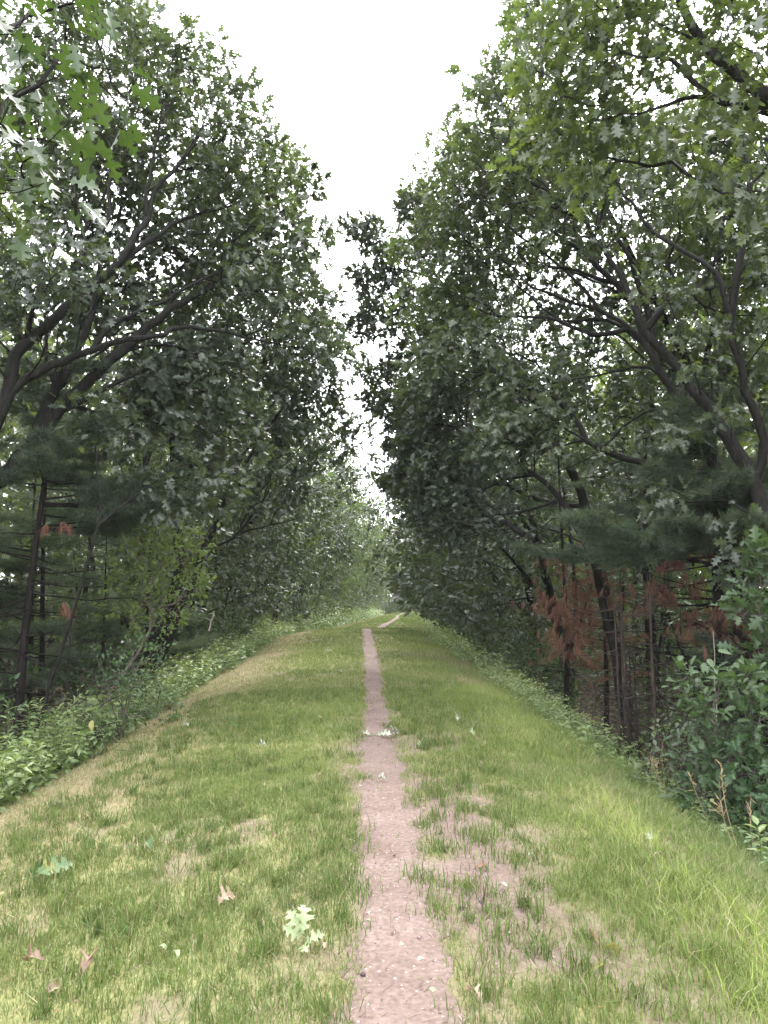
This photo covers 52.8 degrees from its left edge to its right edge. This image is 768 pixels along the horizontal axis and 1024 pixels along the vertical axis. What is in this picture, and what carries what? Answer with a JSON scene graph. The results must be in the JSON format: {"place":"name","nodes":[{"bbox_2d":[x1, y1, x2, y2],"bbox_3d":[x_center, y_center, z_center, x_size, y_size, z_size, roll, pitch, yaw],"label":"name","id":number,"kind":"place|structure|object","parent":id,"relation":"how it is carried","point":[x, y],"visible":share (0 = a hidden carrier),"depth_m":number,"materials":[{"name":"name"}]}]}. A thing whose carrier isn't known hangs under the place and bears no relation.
{"place":"outdoors","nodes":[
{"label":"outdoors","id":0,"kind":"place"},
{"bbox_2d":[0,603,767,1023],"bbox_3d":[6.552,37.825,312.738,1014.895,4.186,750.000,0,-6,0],"label":"ground","id":1,"kind":"structure","parent":0,"point":[502,871],"depth_m":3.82,"materials":[{"name":"green plant"}]},
{"bbox_2d":[0,622,37,700],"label":"white pine","id":2,"kind":"object","parent":1,"relation":"on","point":[11,628],"visible":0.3,"depth_m":13.22,"materials":[{"name":"green plant"}]},
{"bbox_2d":[0,431,58,719],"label":"white pine","id":3,"kind":"object","parent":1,"relation":"on","point":[5,542],"visible":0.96,"depth_m":10.72,"materials":[{"name":"green plant"}]},
{"bbox_2d":[0,662,60,763],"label":"shrub","id":4,"kind":"object","parent":1,"relation":"on","point":[16,676],"visible":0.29,"depth_m":9.62,"materials":[{"name":"green plant"}]},
{"bbox_2d":[0,114,73,659],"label":"forest tree","id":5,"kind":"object","parent":1,"relation":"on","point":[13,206],"visible":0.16,"depth_m":21.07,"materials":[{"name":"green plant"}]},
{"bbox_2d":[0,493,80,733],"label":"understory tree","id":6,"kind":"object","parent":1,"relation":"on","point":[35,620],"visible":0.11,"depth_m":16.90,"materials":[{"name":"green plant"}]},
{"bbox_2d":[10,855,72,881],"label":"oak sprig","id":7,"kind":"object","parent":1,"relation":"on","point":[41,869],"visible":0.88,"depth_m":4.38,"materials":[{"name":"green plant"}]},
{"bbox_2d":[0,340,99,645],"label":"forest tree","id":8,"kind":"object","parent":1,"relation":"on","point":[9,504],"visible":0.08,"depth_m":26.45,"materials":[{"name":"green plant"}]},
{"bbox_2d":[0,338,102,678],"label":"forest tree","id":9,"kind":"object","parent":1,"relation":"on","point":[84,546],"visible":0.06,"depth_m":29.79,"materials":[{"name":"green plant"}]},
{"bbox_2d":[43,711,73,780],"bbox_3d":[-3.351,2.420,8.002,0.291,0.718,0.296,-6,-9,43],"label":"goldenrod","id":10,"kind":"object","parent":1,"relation":"on","point":[60,735],"visible":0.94,"depth_m":8.00,"materials":[{"name":"green plant"}]},
{"bbox_2d":[0,426,119,719],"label":"white pine","id":11,"kind":"object","parent":1,"relation":"on","point":[8,565],"visible":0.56,"depth_m":12.46,"materials":[{"name":"green plant"}]},
{"bbox_2d":[46,611,87,723],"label":"dead sapling","id":12,"kind":"object","parent":1,"relation":"on","point":[67,679],"visible":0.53,"depth_m":11.87,"materials":[{"name":"brown wood"}]},
{"bbox_2d":[1,642,140,737],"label":"shrub","id":13,"kind":"object","parent":1,"relation":"on","point":[70,675],"visible":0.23,"depth_m":13.14,"materials":[{"name":"green plant"}]},
{"bbox_2d":[20,489,130,705],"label":"tree","id":14,"kind":"object","parent":1,"relation":"on","point":[85,589],"visible":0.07,"depth_m":21.10,"materials":[{"name":"green plant"}]},
{"bbox_2d":[0,0,161,276],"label":"oak tree","id":15,"kind":"object","parent":1,"relation":"on","point":[30,189],"visible":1,"depth_m":3.05,"materials":[{"name":"green plant"}]},
{"bbox_2d":[0,318,196,768],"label":"white pine","id":16,"kind":"object","parent":1,"relation":"on","point":[131,512],"visible":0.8,"depth_m":10.51,"materials":[{"name":"green plant"}]},
{"bbox_2d":[52,625,144,713],"bbox_3d":[-5.636,3.329,15.517,1.902,2.154,2.078,5,-8,-39],"label":"shrub","id":17,"kind":"object","parent":1,"relation":"on","point":[96,635],"visible":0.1,"depth_m":15.12,"materials":[{"name":"green plant"}]},
{"bbox_2d":[45,622,156,711],"bbox_3d":[-5.317,3.156,14.349,2.098,2.251,1.839,1,-6,-8],"label":"shrub","id":18,"kind":"object","parent":1,"relation":"on","point":[88,680],"visible":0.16,"depth_m":14.38,"materials":[{"name":"green plant"}]},
{"bbox_2d":[46,533,166,709],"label":"white pine","id":19,"kind":"object","parent":1,"relation":"on","point":[110,629],"visible":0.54,"depth_m":13.90,"materials":[{"name":"green plant"}]},
{"bbox_2d":[0,646,229,791],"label":"shrub","id":20,"kind":"object","parent":1,"relation":"on","point":[68,716],"visible":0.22,"depth_m":9.81,"materials":[{"name":"green plant"}]},
{"bbox_2d":[86,532,154,686],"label":"white pine","id":21,"kind":"object","parent":1,"relation":"on","point":[117,542],"visible":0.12,"depth_m":18.48,"materials":[{"name":"green plant"}]},
{"bbox_2d":[71,621,193,740],"bbox_3d":[-3.330,2.238,10.128,1.569,1.605,1.318,-2,-7,15],"label":"shrub","id":22,"kind":"object","parent":1,"relation":"on","point":[125,719],"visible":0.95,"depth_m":10.05,"materials":[{"name":"green plant"}]},
{"bbox_2d":[46,485,221,678],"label":"white pine","id":23,"kind":"object","parent":1,"relation":"on","point":[195,643],"visible":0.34,"depth_m":16.37,"materials":[{"name":"green plant"}]},
{"bbox_2d":[25,271,252,673],"bbox_3d":[-6.111,-0.723,21.254,4.724,11.809,7.948,-2,-6,14],"label":"oak tree","id":24,"kind":"object","parent":1,"relation":"on","point":[221,530],"visible":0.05,"depth_m":20.40,"materials":[{"name":"green plant"}]},
{"bbox_2d":[28,379,256,744],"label":"understory tree","id":25,"kind":"object","parent":1,"relation":"on","point":[119,437],"visible":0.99,"depth_m":9.97,"materials":[{"name":"green plant"}]},
{"bbox_2d":[89,512,224,721],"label":"understory tree","id":26,"kind":"object","parent":1,"relation":"on","point":[173,562],"visible":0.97,"depth_m":11.22,"materials":[{"name":"green plant"}]},
{"bbox_2d":[0,71,331,488],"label":"oak tree","id":27,"kind":"object","parent":1,"relation":"on","point":[160,390],"visible":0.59,"depth_m":12.16,"materials":[{"name":"green plant"}]},
{"bbox_2d":[0,0,369,429],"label":"oak tree","id":28,"kind":"object","parent":1,"relation":"on","point":[139,40],"visible":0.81,"depth_m":11.51,"materials":[{"name":"green plant"}]},
{"bbox_2d":[177,614,236,673],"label":"shrub","id":29,"kind":"object","parent":1,"relation":"on","point":[201,631],"visible":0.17,"depth_m":24.55,"materials":[{"name":"green plant"}]},
{"bbox_2d":[105,327,338,664],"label":"oak tree","id":30,"kind":"object","parent":1,"relation":"on","point":[263,556],"visible":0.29,"depth_m":22.84,"materials":[{"name":"green plant"}]},
{"bbox_2d":[98,244,361,710],"bbox_3d":[-3.125,-0.956,16.110,3.575,10.635,5.843,-6,-9,43],"label":"oak tree","id":31,"kind":"object","parent":1,"relation":"on","point":[281,392],"visible":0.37,"depth_m":15.99,"materials":[{"name":"green plant"}]},
{"bbox_2d":[209,611,272,647],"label":"shrub","id":32,"kind":"object","parent":1,"relation":"on","point":[249,619],"visible":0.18,"depth_m":30.67,"materials":[{"name":"green plant"}]},
{"bbox_2d":[123,262,386,656],"bbox_3d":[-4.733,-2.040,26.722,9.719,15.286,7.163,0,-6,3],"label":"oak tree","id":33,"kind":"object","parent":1,"relation":"on","point":[306,533],"visible":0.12,"depth_m":26.88,"materials":[{"name":"green plant"}]},
{"bbox_2d":[170,311,351,648],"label":"oak tree","id":34,"kind":"object","parent":1,"relation":"on","point":[322,577],"visible":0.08,"depth_m":30.14,"materials":[{"name":"green plant"}]},
{"bbox_2d":[198,386,379,628],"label":"oak tree","id":35,"kind":"object","parent":1,"relation":"on","point":[339,547],"visible":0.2,"depth_m":36.26,"materials":[{"name":"green plant"}]},
{"bbox_2d":[263,593,315,630],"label":"shrub","id":36,"kind":"object","parent":1,"relation":"on","point":[291,611],"visible":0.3,"depth_m":45.83,"materials":[{"name":"green plant"}]},
{"bbox_2d":[283,904,324,951],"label":"oak sprig","id":37,"kind":"object","parent":1,"relation":"on","point":[303,917],"visible":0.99,"depth_m":3.36,"materials":[{"name":"green plant"}]},
{"bbox_2d":[239,433,383,636],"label":"oak tree","id":38,"kind":"object","parent":1,"relation":"on","point":[317,597],"visible":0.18,"depth_m":41.31,"materials":[{"name":"green plant"}]},
{"bbox_2d":[251,404,395,623],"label":"oak tree","id":39,"kind":"object","parent":1,"relation":"on","point":[361,554],"visible":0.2,"depth_m":47.63,"materials":[{"name":"green plant"}]},
{"bbox_2d":[294,459,385,621],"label":"oak tree","id":40,"kind":"object","parent":1,"relation":"on","point":[353,594],"visible":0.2,"depth_m":57.04,"materials":[{"name":"green plant"}]},
{"bbox_2d":[300,464,400,627],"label":"oak tree","id":41,"kind":"object","parent":1,"relation":"on","point":[383,560],"visible":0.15,"depth_m":63.36,"materials":[{"name":"green plant"}]},
{"bbox_2d":[308,463,393,608],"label":"oak tree","id":42,"kind":"object","parent":1,"relation":"on","point":[374,584],"visible":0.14,"depth_m":71.09,"materials":[{"name":"green plant"}]},
{"bbox_2d":[331,486,399,610],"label":"oak tree","id":43,"kind":"object","parent":1,"relation":"on","point":[371,596],"visible":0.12,"depth_m":78.08,"materials":[{"name":"green plant"}]},
{"bbox_2d":[339,512,402,609],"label":"oak tree","id":44,"kind":"object","parent":1,"relation":"on","point":[381,596],"visible":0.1,"depth_m":87.83,"materials":[{"name":"green plant"}]},
{"bbox_2d":[0,672,749,1023],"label":"leaf litter","id":45,"kind":"object","parent":1,"relation":"on","point":[294,846],"visible":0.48,"depth_m":4.21,"materials":[{"name":"brown plant"}]},
{"bbox_2d":[2,680,761,1023],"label":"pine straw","id":46,"kind":"object","parent":1,"relation":"on","point":[366,912],"visible":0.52,"depth_m":3.46,"materials":[{"name":"brown plant"}]},
{"bbox_2d":[0,146,767,717],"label":"distant forest","id":47,"kind":"object","parent":1,"relation":"on","point":[748,442],"visible":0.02,"depth_m":30.42,"materials":[{"name":"green plant"}]},
{"bbox_2d":[0,603,767,876],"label":"weed cover","id":48,"kind":"object","parent":1,"relation":"on","point":[37,774],"visible":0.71,"depth_m":11.13,"materials":[{"name":"green plant"}]},
{"bbox_2d":[325,614,466,1023],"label":"footpath","id":49,"kind":"structure","parent":1,"relation":"on","point":[398,1001],"depth_m":3.75,"materials":[{"name":"soil"}]},
{"bbox_2d":[324,659,573,1023],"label":"grit","id":50,"kind":"object","parent":49,"relation":"on","point":[367,991],"visible":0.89,"depth_m":3.91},
{"bbox_2d":[375,377,541,651],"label":"oak tree","id":51,"kind":"object","parent":1,"relation":"on","point":[387,505],"visible":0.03,"depth_m":37.62,"materials":[{"name":"green plant"}]},
{"bbox_2d":[356,293,571,659],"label":"oak tree","id":52,"kind":"object","parent":1,"relation":"on","point":[393,502],"visible":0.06,"depth_m":29.17,"materials":[{"name":"green plant"}]},
{"bbox_2d":[378,335,557,637],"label":"oak tree","id":53,"kind":"object","parent":1,"relation":"on","point":[397,537],"visible":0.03,"depth_m":32.12,"materials":[{"name":"green plant"}]},
{"bbox_2d":[336,177,642,751],"bbox_3d":[2.103,-1.202,17.207,6.542,13.522,2.503,-3,-7,22],"label":"oak tree","id":54,"kind":"object","parent":1,"relation":"on","point":[366,308],"visible":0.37,"depth_m":17.92,"materials":[{"name":"green plant"}]},
{"bbox_2d":[386,312,605,693],"bbox_3d":[3.684,-0.385,24.807,7.368,13.246,5.379,0,-6,1],"label":"oak tree","id":55,"kind":"object","parent":1,"relation":"on","point":[458,602],"visible":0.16,"depth_m":24.13,"materials":[{"name":"green plant"}]},
{"bbox_2d":[379,372,633,750],"bbox_3d":[1.650,0.736,13.351,1.990,7.230,4.634,6,-9,-44],"label":"oak tree","id":56,"kind":"object","parent":1,"relation":"on","point":[421,470],"visible":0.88,"depth_m":13.61,"materials":[{"name":"green plant"}]},
{"bbox_2d":[471,601,554,674],"bbox_3d":[3.584,3.925,21.966,2.303,2.818,2.626,-3,-7,26],"label":"shrub","id":57,"kind":"object","parent":1,"relation":"on","point":[517,622],"visible":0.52,"depth_m":21.69,"materials":[{"name":"green plant"}]},
{"bbox_2d":[377,209,656,709],"bbox_3d":[3.522,-1.468,20.462,7.211,14.314,6.171,1,-6,-7],"label":"oak tree","id":58,"kind":"object","parent":1,"relation":"on","point":[446,569],"visible":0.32,"depth_m":19.95,"materials":[{"name":"green plant"}]},
{"bbox_2d":[490,504,577,675],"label":"understory tree","id":59,"kind":"object","parent":1,"relation":"on","point":[504,557],"visible":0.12,"depth_m":28.07,"materials":[{"name":"green plant"}]},
{"bbox_2d":[505,456,566,644],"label":"forest tree","id":60,"kind":"object","parent":1,"relation":"on","point":[549,470],"visible":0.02,"depth_m":43.69,"materials":[{"name":"green plant"}]},
{"bbox_2d":[487,630,603,703],"bbox_3d":[4.264,4.320,20.539,3.086,2.501,2.678,0,-6,1],"label":"shrub","id":61,"kind":"object","parent":1,"relation":"on","point":[511,651],"visible":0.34,"depth_m":20.52,"materials":[{"name":"green plant"}]},
{"bbox_2d":[514,546,593,706],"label":"understory tree","id":62,"kind":"object","parent":1,"relation":"on","point":[552,628],"visible":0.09,"depth_m":23.89,"materials":[{"name":"green plant"}]},
{"bbox_2d":[518,633,592,706],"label":"shrub","id":63,"kind":"object","parent":1,"relation":"on","point":[544,668],"visible":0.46,"depth_m":18.98,"materials":[{"name":"green plant"}]},
{"bbox_2d":[518,417,599,716],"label":"white pine","id":64,"kind":"object","parent":1,"relation":"on","point":[541,487],"visible":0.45,"depth_m":15.55,"materials":[{"name":"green plant"}]},
{"bbox_2d":[537,653,603,716],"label":"shrub","id":65,"kind":"object","parent":1,"relation":"on","point":[578,684],"visible":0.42,"depth_m":17.47,"materials":[{"name":"green plant"}]},
{"bbox_2d":[382,69,765,842],"bbox_3d":[2.630,-1.301,12.972,6.176,12.638,2.905,-3,-7,22],"label":"oak tree","id":66,"kind":"object","parent":1,"relation":"on","point":[460,319],"visible":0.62,"depth_m":13.22,"materials":[{"name":"green plant"}]},
{"bbox_2d":[509,519,650,743],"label":"dead pine","id":67,"kind":"object","parent":1,"relation":"on","point":[562,608],"visible":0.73,"depth_m":12.97,"materials":[{"name":"brown plant"}]},
{"bbox_2d":[418,0,767,632],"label":"oak tree","id":68,"kind":"object","parent":1,"relation":"on","point":[715,286],"visible":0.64,"depth_m":11.48,"materials":[{"name":"green plant"}]},
{"bbox_2d":[559,430,628,673],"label":"forest tree","id":69,"kind":"object","parent":1,"relation":"on","point":[588,576],"visible":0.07,"depth_m":39.50,"materials":[{"name":"green plant"}]},
{"bbox_2d":[442,676,767,1023],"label":"long grass","id":70,"kind":"structure","parent":1,"relation":"on","point":[662,863],"depth_m":4.25,"materials":[{"name":"green plant"}]},
{"bbox_2d":[575,574,646,756],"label":"dead sapling","id":71,"kind":"object","parent":1,"relation":"on","point":[618,707],"visible":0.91,"depth_m":9.84,"materials":[{"name":"brown wood"}]},
{"bbox_2d":[569,412,665,673],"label":"forest tree","id":72,"kind":"object","parent":1,"relation":"on","point":[607,440],"visible":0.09,"depth_m":32.39,"materials":[{"name":"green plant"}]},
{"bbox_2d":[581,570,661,755],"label":"dead sapling","id":73,"kind":"object","parent":1,"relation":"on","point":[626,692],"visible":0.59,"depth_m":10.55,"materials":[{"name":"brown wood"}]},
{"bbox_2d":[480,89,767,806],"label":"oak tree","id":74,"kind":"object","parent":1,"relation":"on","point":[648,392],"visible":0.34,"depth_m":15.42,"materials":[{"name":"green plant"}]},
{"bbox_2d":[577,659,670,739],"bbox_3d":[5.080,4.212,16.452,1.856,2.272,2.117,-1,-6,6],"label":"shrub","id":75,"kind":"object","parent":1,"relation":"on","point":[601,694],"visible":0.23,"depth_m":16.38,"materials":[{"name":"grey plant"}]},
{"bbox_2d":[483,0,767,255],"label":"oak tree","id":76,"kind":"object","parent":1,"relation":"on","point":[600,70],"visible":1,"depth_m":7.31,"materials":[{"name":"green plant"}]},
{"bbox_2d":[591,598,665,760],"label":"dead sapling","id":77,"kind":"object","parent":1,"relation":"on","point":[624,707],"visible":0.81,"depth_m":10.14,"materials":[{"name":"brown wood"}]},
{"bbox_2d":[610,655,655,766],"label":"dead sapling","id":78,"kind":"object","parent":1,"relation":"on","point":[637,735],"visible":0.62,"depth_m":10.51,"materials":[{"name":"brown wood"}]},
{"bbox_2d":[572,386,697,673],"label":"forest tree","id":79,"kind":"object","parent":1,"relation":"on","point":[631,618],"visible":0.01,"depth_m":35.88,"materials":[{"name":"green plant"}]},
{"bbox_2d":[509,366,767,821],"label":"white pine","id":80,"kind":"object","parent":1,"relation":"on","point":[620,548],"visible":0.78,"depth_m":10.50,"materials":[{"name":"green plant"}]},
{"bbox_2d":[510,662,767,831],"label":"brushwood","id":81,"kind":"object","parent":1,"relation":"on","point":[640,718],"visible":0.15,"depth_m":10.24,"materials":[{"name":"green plant"}]},
{"bbox_2d":[565,311,722,717],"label":"forest tree","id":82,"kind":"object","parent":1,"relation":"on","point":[622,481],"visible":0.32,"depth_m":21.98,"materials":[{"name":"green plant"}]},
{"bbox_2d":[620,633,677,781],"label":"dead sapling","id":83,"kind":"object","parent":1,"relation":"on","point":[650,747],"visible":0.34,"depth_m":11.98,"materials":[{"name":"brown wood"}]},
{"bbox_2d":[619,573,685,775],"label":"dead sapling","id":84,"kind":"object","parent":1,"relation":"on","point":[654,658],"visible":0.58,"depth_m":9.99,"materials":[{"name":"brown wood"}]},
{"bbox_2d":[610,572,695,782],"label":"dead sapling","id":85,"kind":"object","parent":1,"relation":"on","point":[653,708],"visible":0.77,"depth_m":9.48,"materials":[{"name":"brown wood"}]},
{"bbox_2d":[600,699,709,772],"bbox_3d":[5.131,4.422,14.780,2.210,1.791,1.917,5,-8,-37],"label":"shrub","id":86,"kind":"object","parent":1,"relation":"on","point":[638,700],"visible":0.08,"depth_m":14.78,"materials":[{"name":"green plant"}]},
{"bbox_2d":[629,631,694,782],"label":"dead sapling","id":87,"kind":"object","parent":1,"relation":"on","point":[666,682],"visible":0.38,"depth_m":9.86,"materials":[{"name":"brown wood"}]},
{"bbox_2d":[616,520,712,744],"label":"understory tree","id":88,"kind":"object","parent":1,"relation":"on","point":[654,639],"visible":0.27,"depth_m":20.59,"materials":[{"name":"green plant"}]},
{"bbox_2d":[604,273,737,717],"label":"forest tree","id":89,"kind":"object","parent":1,"relation":"on","point":[665,639],"visible":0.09,"depth_m":25.15,"materials":[{"name":"green plant"}]},
{"bbox_2d":[644,604,712,788],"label":"dead sapling","id":90,"kind":"object","parent":1,"relation":"on","point":[681,648],"visible":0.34,"depth_m":10.46,"materials":[{"name":"brown wood"}]},
{"bbox_2d":[637,330,732,694],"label":"forest tree","id":91,"kind":"object","parent":1,"relation":"on","point":[693,564],"visible":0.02,"depth_m":28.46,"materials":[{"name":"green plant"}]},
{"bbox_2d":[623,693,748,809],"bbox_3d":[2.978,2.547,7.712,1.144,1.400,1.304,-6,-9,44],"label":"shrub","id":92,"kind":"object","parent":1,"relation":"on","point":[671,767],"visible":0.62,"depth_m":7.63,"materials":[{"name":"green plant"}]},
{"bbox_2d":[628,660,767,796],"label":"shrub","id":93,"kind":"object","parent":1,"relation":"on","point":[760,736],"visible":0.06,"depth_m":12.68,"materials":[{"name":"green plant"}]},
{"bbox_2d":[656,559,756,750],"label":"understory tree","id":94,"kind":"object","parent":1,"relation":"on","point":[677,636],"visible":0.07,"depth_m":16.92,"materials":[{"name":"green plant"}]},
{"bbox_2d":[658,648,767,843],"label":"shrub","id":95,"kind":"object","parent":1,"relation":"on","point":[742,705],"visible":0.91,"depth_m":6.87,"materials":[{"name":"green plant"}]},
{"bbox_2d":[661,618,767,819],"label":"white pine","id":96,"kind":"object","parent":1,"relation":"on","point":[709,645],"visible":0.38,"depth_m":9.79,"materials":[{"name":"green plant"}]},
{"bbox_2d":[662,720,767,850],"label":"shrub","id":97,"kind":"object","parent":1,"relation":"on","point":[730,775],"visible":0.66,"depth_m":6.66,"materials":[{"name":"green plant"}]},
{"bbox_2d":[666,514,767,777],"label":"understory tree","id":98,"kind":"object","parent":1,"relation":"on","point":[700,620],"visible":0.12,"depth_m":13.77,"materials":[{"name":"green plant"}]},
{"bbox_2d":[667,400,767,731],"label":"white pine","id":99,"kind":"object","parent":1,"relation":"on","point":[702,615],"visible":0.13,"depth_m":12.98,"materials":[{"name":"green plant"}]},
{"bbox_2d":[690,721,767,843],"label":"shrub","id":100,"kind":"object","parent":1,"relation":"on","point":[757,803],"visible":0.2,"depth_m":7.78,"materials":[{"name":"green plant"}]},
{"bbox_2d":[710,524,767,689],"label":"oak sapling","id":101,"kind":"object","parent":1,"relation":"on","point":[755,595],"visible":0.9,"depth_m":8.00,"materials":[{"name":"green leaf"},{"name":"grey bark"}]},
{"bbox_2d":[745,815,767,864],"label":"seedling","id":102,"kind":"object","parent":1,"relation":"on","point":[762,827],"visible":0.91,"depth_m":5.69,"materials":[{"name":"green plant"}]},
{"bbox_2d":[0,0,767,597],"label":"sky","id":103,"kind":"structure","parent":0,"point":[365,80],"materials":[{"name":"white"}]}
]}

